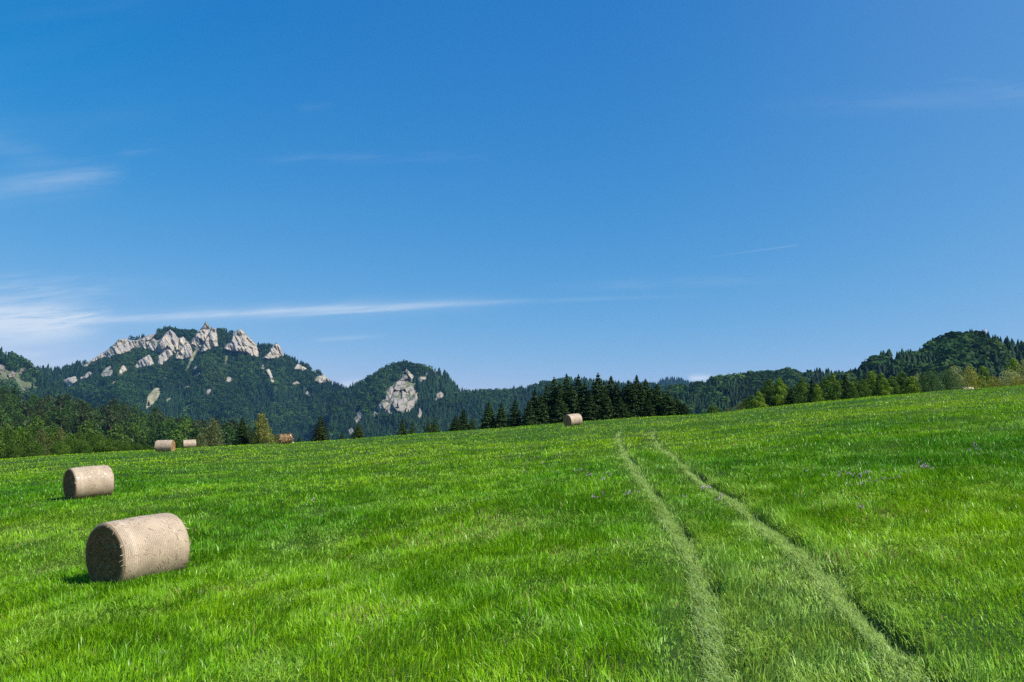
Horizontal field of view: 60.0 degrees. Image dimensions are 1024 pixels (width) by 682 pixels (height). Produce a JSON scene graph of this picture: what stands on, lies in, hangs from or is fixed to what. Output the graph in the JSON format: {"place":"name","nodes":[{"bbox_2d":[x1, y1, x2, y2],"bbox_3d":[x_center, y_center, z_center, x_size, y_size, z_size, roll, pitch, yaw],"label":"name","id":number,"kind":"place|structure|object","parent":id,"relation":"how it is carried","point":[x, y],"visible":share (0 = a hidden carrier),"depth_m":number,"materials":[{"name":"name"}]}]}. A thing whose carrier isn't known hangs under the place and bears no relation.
{"place":"outdoors","nodes":[
{"label":"outdoors","id":0,"kind":"place"},
{"bbox_2d":[0,359,49,400],"bbox_3d":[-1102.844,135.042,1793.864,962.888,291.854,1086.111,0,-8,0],"label":"hill","id":1,"kind":"structure","parent":0,"point":[6,373],"depth_m":1819.76,"materials":[{"name":"grey stone"}]},
{"bbox_2d":[0,347,84,403],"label":"hill forest","id":2,"kind":"object","parent":1,"relation":"on","point":[14,361],"visible":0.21,"depth_m":1841.93,"materials":[{"name":"green plant"}]},
{"bbox_2d":[44,321,328,439],"bbox_3d":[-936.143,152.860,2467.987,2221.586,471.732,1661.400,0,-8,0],"label":"mountain","id":3,"kind":"structure","parent":0,"point":[206,338],"depth_m":2565.83,"materials":[{"name":"stone"}]},
{"bbox_2d":[36,326,347,443],"bbox_3d":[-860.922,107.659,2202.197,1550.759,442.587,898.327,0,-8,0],"label":"mountain forest","id":4,"kind":"object","parent":3,"relation":"on","point":[131,388],"visible":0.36,"depth_m":2395.73,"materials":[{"name":"green plant"}]},
{"bbox_2d":[329,369,579,434],"bbox_3d":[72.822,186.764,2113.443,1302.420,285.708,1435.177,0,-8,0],"label":"hill","id":5,"kind":"structure","parent":0,"point":[402,392],"depth_m":2058.19,"materials":[{"name":"stone"}]},
{"bbox_2d":[325,359,671,439],"bbox_3d":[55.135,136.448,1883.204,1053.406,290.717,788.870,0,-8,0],"label":"hill forest","id":6,"kind":"object","parent":5,"relation":"on","point":[367,394],"visible":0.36,"depth_m":2098.60,"materials":[{"name":"green plant"}]},
{"bbox_2d":[0,385,1023,681],"bbox_3d":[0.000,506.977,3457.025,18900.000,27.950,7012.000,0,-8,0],"label":"meadow ground","id":7,"kind":"structure","parent":0,"point":[882,628],"depth_m":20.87,"materials":[{"name":"green plant"}]},
{"bbox_2d":[0,424,17,458],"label":"hedge bush","id":8,"kind":"object","parent":7,"relation":"on","point":[6,435],"visible":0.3,"depth_m":125.18,"materials":[{"name":"green plant"}]},
{"bbox_2d":[0,443,20,458],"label":"hedge bush","id":9,"kind":"object","parent":7,"relation":"on","point":[12,450],"visible":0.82,"depth_m":114.88,"materials":[{"name":"green plant"}]},
{"bbox_2d":[3,426,31,458],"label":"hedge bush","id":10,"kind":"object","parent":7,"relation":"on","point":[21,441],"visible":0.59,"depth_m":121.14,"materials":[{"name":"green plant"}]},
{"bbox_2d":[17,424,40,457],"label":"hedge bush","id":11,"kind":"object","parent":7,"relation":"on","point":[31,431],"visible":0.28,"depth_m":125.20,"materials":[{"name":"green plant"}]},
{"bbox_2d":[25,441,46,456],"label":"hedge bush","id":12,"kind":"object","parent":7,"relation":"on","point":[37,447],"visible":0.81,"depth_m":115.03,"materials":[{"name":"green plant"}]},
{"bbox_2d":[30,429,53,455],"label":"hedge bush","id":13,"kind":"object","parent":7,"relation":"on","point":[43,433],"visible":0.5,"depth_m":121.16,"materials":[{"name":"green plant"}]},
{"bbox_2d":[39,427,58,455],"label":"hedge bush","id":14,"kind":"object","parent":7,"relation":"on","point":[50,435],"visible":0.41,"depth_m":124.10,"materials":[{"name":"green plant"}]},
{"bbox_2d":[51,440,71,454],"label":"hedge bush","id":15,"kind":"object","parent":7,"relation":"on","point":[57,447],"visible":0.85,"depth_m":114.93,"materials":[{"name":"green plant"}]},
{"bbox_2d":[61,432,81,453],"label":"hedge bush","id":16,"kind":"object","parent":7,"relation":"on","point":[71,442],"visible":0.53,"depth_m":119.12,"materials":[{"name":"green plant"}]},
{"bbox_2d":[73,440,92,453],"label":"hedge bush","id":17,"kind":"object","parent":7,"relation":"on","point":[82,447],"visible":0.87,"depth_m":114.05,"materials":[{"name":"green plant"}]},
{"bbox_2d":[60,465,113,499],"bbox_3d":[-14.968,4.997,31.341,1.292,1.217,1.476,-8,-6,42],"label":"hay bale","id":18,"kind":"object","parent":7,"relation":"on","point":[87,481],"visible":0.92,"depth_m":30.97,"materials":[{"name":"plant"}]},
{"bbox_2d":[76,428,98,452],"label":"hedge bush","id":19,"kind":"object","parent":7,"relation":"on","point":[88,436],"visible":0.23,"depth_m":123.30,"materials":[{"name":"green plant"}]},
{"bbox_2d":[89,432,108,452],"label":"hedge bush","id":20,"kind":"object","parent":7,"relation":"on","point":[98,442],"visible":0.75,"depth_m":118.82,"materials":[{"name":"green plant"}]},
{"bbox_2d":[85,513,190,583],"bbox_3d":[-7.279,4.056,17.236,1.394,1.373,1.604,-5,-4,33],"label":"hay bale","id":21,"kind":"object","parent":7,"relation":"on","point":[132,547],"visible":0.89,"depth_m":16.78,"materials":[{"name":"plant"}]},
{"bbox_2d":[155,440,174,451],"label":"hay bale","id":22,"kind":"object","parent":7,"relation":"on","point":[164,445],"visible":0.93,"depth_m":86.90,"materials":[{"name":"plant"}]},
{"bbox_2d":[199,417,224,446],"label":"willow tree","id":23,"kind":"object","parent":7,"relation":"on","point":[212,436],"visible":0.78,"depth_m":121.15,"materials":[{"name":"green plant"}]},
{"bbox_2d":[232,417,250,444],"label":"pine tree","id":24,"kind":"object","parent":7,"relation":"on","point":[241,435],"visible":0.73,"depth_m":123.02,"materials":[{"name":"green plant"}]},
{"bbox_2d":[249,413,276,444],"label":"birch tree","id":25,"kind":"object","parent":7,"relation":"on","point":[265,437],"visible":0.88,"depth_m":121.08,"materials":[{"name":"green plant"}]},
{"bbox_2d":[278,433,293,443],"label":"hay bale","id":26,"kind":"object","parent":7,"relation":"on","point":[285,438],"visible":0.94,"depth_m":97.01,"materials":[{"name":"plant"}]},
{"bbox_2d":[309,417,331,441],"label":"spruce tree","id":27,"kind":"object","parent":7,"relation":"on","point":[320,433],"visible":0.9,"depth_m":115.20,"materials":[{"name":"green plant"}]},
{"bbox_2d":[349,423,363,438],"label":"spruce tree","id":28,"kind":"object","parent":7,"relation":"on","point":[358,433],"visible":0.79,"depth_m":115.23,"materials":[{"name":"green plant"}]},
{"bbox_2d":[447,415,462,431],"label":"spruce tree","id":29,"kind":"object","parent":7,"relation":"on","point":[457,425],"visible":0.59,"depth_m":121.38,"materials":[{"name":"green plant"}]},
{"bbox_2d":[457,408,468,429],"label":"spruce tree","id":30,"kind":"object","parent":7,"relation":"on","point":[463,420],"visible":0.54,"depth_m":123.38,"materials":[{"name":"green plant"}]},
{"bbox_2d":[478,402,497,428],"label":"spruce tree","id":31,"kind":"object","parent":7,"relation":"on","point":[488,415],"visible":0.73,"depth_m":121.40,"materials":[{"name":"green plant"}]},
{"bbox_2d":[492,402,509,428],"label":"spruce tree","id":32,"kind":"object","parent":7,"relation":"on","point":[500,422],"visible":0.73,"depth_m":120.36,"materials":[{"name":"green plant"}]},
{"bbox_2d":[506,400,521,427],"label":"spruce tree","id":33,"kind":"object","parent":7,"relation":"on","point":[514,421],"visible":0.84,"depth_m":117.44,"materials":[{"name":"green plant"}]},
{"bbox_2d":[20,403,1014,681],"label":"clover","id":34,"kind":"object","parent":7,"relation":"on","point":[616,613],"visible":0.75,"depth_m":10.04,"materials":[{"name":"green plant"}]},
{"bbox_2d":[518,401,537,425],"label":"spruce tree","id":35,"kind":"object","parent":7,"relation":"on","point":[528,417],"visible":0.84,"depth_m":116.43,"materials":[{"name":"green plant"}]},
{"bbox_2d":[528,389,544,420],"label":"spruce tree","id":36,"kind":"object","parent":7,"relation":"on","point":[534,394],"visible":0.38,"depth_m":120.76,"materials":[{"name":"green plant"}]},
{"bbox_2d":[533,393,551,424],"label":"spruce tree","id":37,"kind":"object","parent":7,"relation":"on","point":[541,410],"visible":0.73,"depth_m":119.40,"materials":[{"name":"green plant"}]},
{"bbox_2d":[545,377,558,421],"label":"spruce tree","id":38,"kind":"object","parent":7,"relation":"on","point":[552,393],"visible":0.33,"depth_m":121.79,"materials":[{"name":"green plant"}]},
{"bbox_2d":[546,396,569,423],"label":"spruce tree","id":39,"kind":"object","parent":7,"relation":"on","point":[560,410],"visible":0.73,"depth_m":115.56,"materials":[{"name":"green plant"}]},
{"bbox_2d":[548,384,567,417],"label":"spruce tree","id":40,"kind":"object","parent":7,"relation":"on","point":[561,392],"visible":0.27,"depth_m":120.91,"materials":[{"name":"green plant"}]},
{"bbox_2d":[562,373,570,399],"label":"spruce tree","id":41,"kind":"object","parent":7,"relation":"on","point":[566,382],"visible":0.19,"depth_m":124.15,"materials":[{"name":"green plant"}]},
{"bbox_2d":[563,413,581,425],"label":"hay bale","id":42,"kind":"object","parent":7,"relation":"on","point":[572,419],"visible":0.97,"depth_m":83.34,"materials":[{"name":"plant"}]},
{"bbox_2d":[564,383,583,414],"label":"spruce tree","id":43,"kind":"object","parent":7,"relation":"on","point":[571,398],"visible":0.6,"depth_m":119.69,"materials":[{"name":"green plant"}]},
{"bbox_2d":[574,374,584,412],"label":"spruce tree","id":44,"kind":"object","parent":7,"relation":"on","point":[578,382],"visible":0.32,"depth_m":122.13,"materials":[{"name":"green plant"}]},
{"bbox_2d":[578,382,591,419],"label":"spruce tree","id":45,"kind":"object","parent":7,"relation":"on","point":[584,397],"visible":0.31,"depth_m":120.76,"materials":[{"name":"green plant"}]},
{"bbox_2d":[582,391,599,420],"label":"spruce tree","id":46,"kind":"object","parent":7,"relation":"on","point":[591,413],"visible":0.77,"depth_m":117.51,"materials":[{"name":"green plant"}]},
{"bbox_2d":[590,373,611,419],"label":"spruce tree","id":47,"kind":"object","parent":7,"relation":"on","point":[597,397],"visible":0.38,"depth_m":119.85,"materials":[{"name":"green plant"}]},
{"bbox_2d":[595,392,617,420],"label":"spruce tree","id":48,"kind":"object","parent":7,"relation":"on","point":[606,406],"visible":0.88,"depth_m":114.61,"materials":[{"name":"green plant"}]},
{"bbox_2d":[603,376,620,409],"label":"spruce tree","id":49,"kind":"object","parent":7,"relation":"on","point":[611,386],"visible":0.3,"depth_m":122.08,"materials":[{"name":"green plant"}]},
{"bbox_2d":[610,383,621,413],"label":"spruce tree","id":50,"kind":"object","parent":7,"relation":"on","point":[617,390],"visible":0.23,"depth_m":120.92,"materials":[{"name":"green plant"}]},
{"bbox_2d":[613,396,631,418],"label":"spruce tree","id":51,"kind":"object","parent":7,"relation":"on","point":[620,414],"visible":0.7,"depth_m":115.48,"materials":[{"name":"green plant"}]},
{"bbox_2d":[623,383,642,417],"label":"spruce tree","id":52,"kind":"object","parent":7,"relation":"on","point":[634,397],"visible":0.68,"depth_m":118.49,"materials":[{"name":"green plant"}]},
{"bbox_2d":[631,384,649,417],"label":"spruce tree","id":53,"kind":"object","parent":7,"relation":"on","point":[642,398],"visible":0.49,"depth_m":118.69,"materials":[{"name":"green plant"}]},
{"bbox_2d":[640,398,656,416],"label":"spruce tree","id":54,"kind":"object","parent":7,"relation":"on","point":[648,410],"visible":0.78,"depth_m":111.68,"materials":[{"name":"green plant"}]},
{"bbox_2d":[650,384,663,416],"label":"spruce tree","id":55,"kind":"object","parent":7,"relation":"on","point":[657,400],"visible":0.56,"depth_m":117.69,"materials":[{"name":"green plant"}]},
{"bbox_2d":[656,391,680,415],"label":"spruce tree","id":56,"kind":"object","parent":7,"relation":"on","point":[666,407],"visible":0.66,"depth_m":115.55,"materials":[{"name":"green plant"}]},
{"bbox_2d":[751,391,768,407],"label":"leafy tree","id":57,"kind":"object","parent":7,"relation":"on","point":[758,401],"visible":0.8,"depth_m":109.94,"materials":[{"name":"green plant"}]},
{"bbox_2d":[760,379,777,406],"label":"leafy tree","id":58,"kind":"object","parent":7,"relation":"on","point":[769,393],"visible":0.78,"depth_m":112.08,"materials":[{"name":"green plant"}]},
{"bbox_2d":[615,428,937,681],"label":"flattened grass","id":59,"kind":"structure","parent":7,"relation":"on","point":[900,666],"depth_m":9.76,"materials":[{"name":"green plant"}]},
{"bbox_2d":[773,378,787,405],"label":"leafy tree","id":60,"kind":"object","parent":7,"relation":"on","point":[780,395],"visible":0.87,"depth_m":111.69,"materials":[{"name":"green plant"}]},
{"bbox_2d":[784,389,798,404],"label":"spruce tree","id":61,"kind":"object","parent":7,"relation":"on","point":[790,397],"visible":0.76,"depth_m":105.93,"materials":[{"name":"green plant"}]},
{"bbox_2d":[794,378,809,403],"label":"leafy tree","id":62,"kind":"object","parent":7,"relation":"on","point":[801,388],"visible":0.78,"depth_m":109.97,"materials":[{"name":"green plant"}]},
{"bbox_2d":[806,378,815,402],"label":"spruce tree","id":63,"kind":"object","parent":7,"relation":"on","point":[810,392],"visible":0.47,"depth_m":108.19,"materials":[{"name":"green plant"}]},
{"bbox_2d":[811,384,823,401],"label":"leafy tree","id":64,"kind":"object","parent":7,"relation":"on","point":[817,397],"visible":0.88,"depth_m":104.00,"materials":[{"name":"green plant"}]},
{"bbox_2d":[819,376,834,400],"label":"leafy tree","id":65,"kind":"object","parent":7,"relation":"on","point":[827,387],"visible":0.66,"depth_m":110.07,"materials":[{"name":"green plant"}]},
{"bbox_2d":[828,380,847,400],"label":"leafy tree","id":66,"kind":"object","parent":7,"relation":"on","point":[837,392],"visible":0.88,"depth_m":105.06,"materials":[{"name":"green plant"}]},
{"bbox_2d":[845,382,858,398],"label":"leafy tree","id":67,"kind":"object","parent":7,"relation":"on","point":[851,387],"visible":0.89,"depth_m":104.06,"materials":[{"name":"green plant"}]},
{"bbox_2d":[854,379,871,397],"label":"leafy tree","id":68,"kind":"object","parent":7,"relation":"on","point":[863,386],"visible":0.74,"depth_m":106.04,"materials":[{"name":"green plant"}]},
{"bbox_2d":[865,371,878,395],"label":"leafy tree","id":69,"kind":"object","parent":7,"relation":"on","point":[873,379],"visible":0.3,"depth_m":112.30,"materials":[{"name":"green plant"}]},
{"bbox_2d":[868,373,889,396],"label":"leafy tree","id":70,"kind":"object","parent":7,"relation":"on","point":[877,384],"visible":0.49,"depth_m":110.31,"materials":[{"name":"green plant"}]},
{"bbox_2d":[877,377,893,395],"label":"leafy tree","id":71,"kind":"object","parent":7,"relation":"on","point":[882,387],"visible":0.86,"depth_m":103.07,"materials":[{"name":"green plant"}]},
{"bbox_2d":[885,375,900,394],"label":"leafy tree","id":72,"kind":"object","parent":7,"relation":"on","point":[893,383],"visible":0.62,"depth_m":108.06,"materials":[{"name":"green plant"}]},
{"bbox_2d":[896,371,909,393],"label":"leafy tree","id":73,"kind":"object","parent":7,"relation":"on","point":[902,379],"visible":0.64,"depth_m":110.22,"materials":[{"name":"green plant"}]},
{"bbox_2d":[902,376,920,393],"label":"leafy tree","id":74,"kind":"object","parent":7,"relation":"on","point":[911,382],"visible":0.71,"depth_m":108.14,"materials":[{"name":"green plant"}]},
{"bbox_2d":[913,370,944,391],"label":"willow bush","id":75,"kind":"object","parent":7,"relation":"on","point":[928,378],"visible":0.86,"depth_m":104.09,"materials":[{"name":"green plant"}]},
{"bbox_2d":[938,368,967,390],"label":"willow bush","id":76,"kind":"object","parent":7,"relation":"on","point":[947,379],"visible":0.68,"depth_m":105.92,"materials":[{"name":"green plant"}]},
{"bbox_2d":[959,366,987,388],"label":"leafy tree","id":77,"kind":"object","parent":7,"relation":"on","point":[971,380],"visible":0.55,"depth_m":112.29,"materials":[{"name":"green plant"}]},
{"bbox_2d":[975,366,993,387],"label":"leafy tree","id":78,"kind":"object","parent":7,"relation":"on","point":[983,371],"visible":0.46,"depth_m":114.17,"materials":[{"name":"green plant"}]},
{"bbox_2d":[993,369,1023,386],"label":"willow tree","id":79,"kind":"object","parent":7,"relation":"on","point":[1009,374],"visible":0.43,"depth_m":106.31,"materials":[{"name":"green plant"}]},
{"bbox_2d":[1005,358,1022,384],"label":"leafy tree","id":80,"kind":"object","parent":7,"relation":"on","point":[1013,364],"visible":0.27,"depth_m":122.65,"materials":[{"name":"green plant"}]},
{"bbox_2d":[0,0,1023,390],"label":"sky","id":81,"kind":"structure","parent":0,"point":[492,194],"materials":[{"name":"blue"}]},
{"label":"near hill","id":82,"kind":"structure","parent":0,"visible":0},
{"bbox_2d":[0,404,16,425],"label":"broadleaf tree","id":83,"kind":"object","parent":82,"relation":"on","point":[7,409],"visible":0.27,"depth_m":455.23,"materials":[{"name":"green plant"}]},
{"bbox_2d":[13,405,33,422],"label":"pine tree","id":84,"kind":"object","parent":82,"relation":"on","point":[26,412],"visible":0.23,"depth_m":507.22,"materials":[{"name":"green plant"}]},
{"bbox_2d":[20,416,48,455],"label":"broadleaf tree","id":85,"kind":"object","parent":82,"relation":"on","point":[39,423],"visible":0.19,"depth_m":319.12,"materials":[{"name":"green plant"}]},
{"bbox_2d":[20,410,49,434],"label":"pine tree","id":86,"kind":"object","parent":82,"relation":"on","point":[39,414],"visible":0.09,"depth_m":382.23,"materials":[{"name":"green plant"}]},
{"bbox_2d":[29,397,51,414],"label":"pine tree","id":87,"kind":"object","parent":82,"relation":"on","point":[40,400],"visible":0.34,"depth_m":537.42,"materials":[{"name":"green plant"}]},
{"bbox_2d":[52,414,73,434],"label":"pine tree","id":88,"kind":"object","parent":82,"relation":"on","point":[62,420],"visible":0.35,"depth_m":405.97,"materials":[{"name":"green plant"}]},
{"bbox_2d":[65,411,90,437],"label":"pine tree","id":89,"kind":"object","parent":82,"relation":"on","point":[79,420],"visible":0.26,"depth_m":395.38,"materials":[{"name":"green plant"}]},
{"bbox_2d":[72,400,93,416],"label":"pine tree","id":90,"kind":"object","parent":82,"relation":"on","point":[82,408],"visible":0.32,"depth_m":538.88,"materials":[{"name":"green plant"}]},
{"bbox_2d":[74,420,101,453],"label":"broadleaf tree","id":91,"kind":"object","parent":82,"relation":"on","point":[84,426],"visible":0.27,"depth_m":356.52,"materials":[{"name":"green plant"}]},
{"bbox_2d":[96,415,125,443],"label":"pine tree","id":92,"kind":"object","parent":82,"relation":"on","point":[109,424],"visible":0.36,"depth_m":414.62,"materials":[{"name":"green plant"}]},
{"bbox_2d":[107,424,131,451],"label":"broadleaf tree","id":93,"kind":"object","parent":82,"relation":"on","point":[116,430],"visible":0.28,"depth_m":310.53,"materials":[{"name":"green plant"}]},
{"bbox_2d":[118,422,147,447],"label":"broadleaf tree","id":94,"kind":"object","parent":82,"relation":"on","point":[140,439],"visible":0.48,"depth_m":369.06,"materials":[{"name":"green plant"}]},
{"bbox_2d":[120,414,148,439],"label":"broadleaf tree","id":95,"kind":"object","parent":82,"relation":"on","point":[134,420],"visible":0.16,"depth_m":429.89,"materials":[{"name":"green plant"}]},
{"bbox_2d":[145,421,170,449],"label":"broadleaf tree","id":96,"kind":"object","parent":82,"relation":"on","point":[156,436],"visible":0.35,"depth_m":364.50,"materials":[{"name":"green plant"}]},
{"bbox_2d":[162,421,183,441],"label":"broadleaf tree","id":97,"kind":"object","parent":82,"relation":"on","point":[174,425],"visible":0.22,"depth_m":356.26,"materials":[{"name":"green plant"}]},
{"bbox_2d":[167,420,193,447],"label":"broadleaf tree","id":98,"kind":"object","parent":82,"relation":"on","point":[185,426],"visible":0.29,"depth_m":322.50,"materials":[{"name":"green plant"}]},
{"bbox_2d":[181,428,208,447],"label":"broadleaf tree","id":99,"kind":"object","parent":82,"relation":"on","point":[195,433],"visible":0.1,"depth_m":303.23,"materials":[{"name":"green plant"}]},
{"bbox_2d":[217,425,237,445],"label":"broadleaf tree","id":100,"kind":"object","parent":82,"relation":"on","point":[227,436],"visible":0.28,"depth_m":319.09,"materials":[{"name":"green plant"}]},
{"bbox_3d":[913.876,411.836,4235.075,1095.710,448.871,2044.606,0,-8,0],"label":"far hill","id":101,"kind":"structure","parent":0,"visible":0},
{"bbox_2d":[654,376,693,386],"bbox_3d":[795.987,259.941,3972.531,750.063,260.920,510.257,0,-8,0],"label":"hill forest","id":102,"kind":"object","parent":101,"relation":"on","point":[682,381],"visible":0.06,"depth_m":4204.49,"materials":[{"name":"blue plant"}]},
{"bbox_3d":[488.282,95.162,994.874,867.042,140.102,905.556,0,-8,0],"label":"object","id":103,"kind":"structure","parent":0,"visible":0},
{"bbox_2d":[654,367,843,414],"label":"hill forest","id":104,"kind":"object","parent":103,"relation":"on","point":[729,391],"visible":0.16,"depth_m":1092.55,"materials":[{"name":"green plant"}]},
{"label":"right hill","id":105,"kind":"structure","parent":0,"visible":0},
{"bbox_2d":[814,329,1023,393],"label":"hill forest","id":106,"kind":"object","parent":105,"relation":"on","point":[976,349],"visible":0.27,"depth_m":709.45,"materials":[{"name":"green plant"}]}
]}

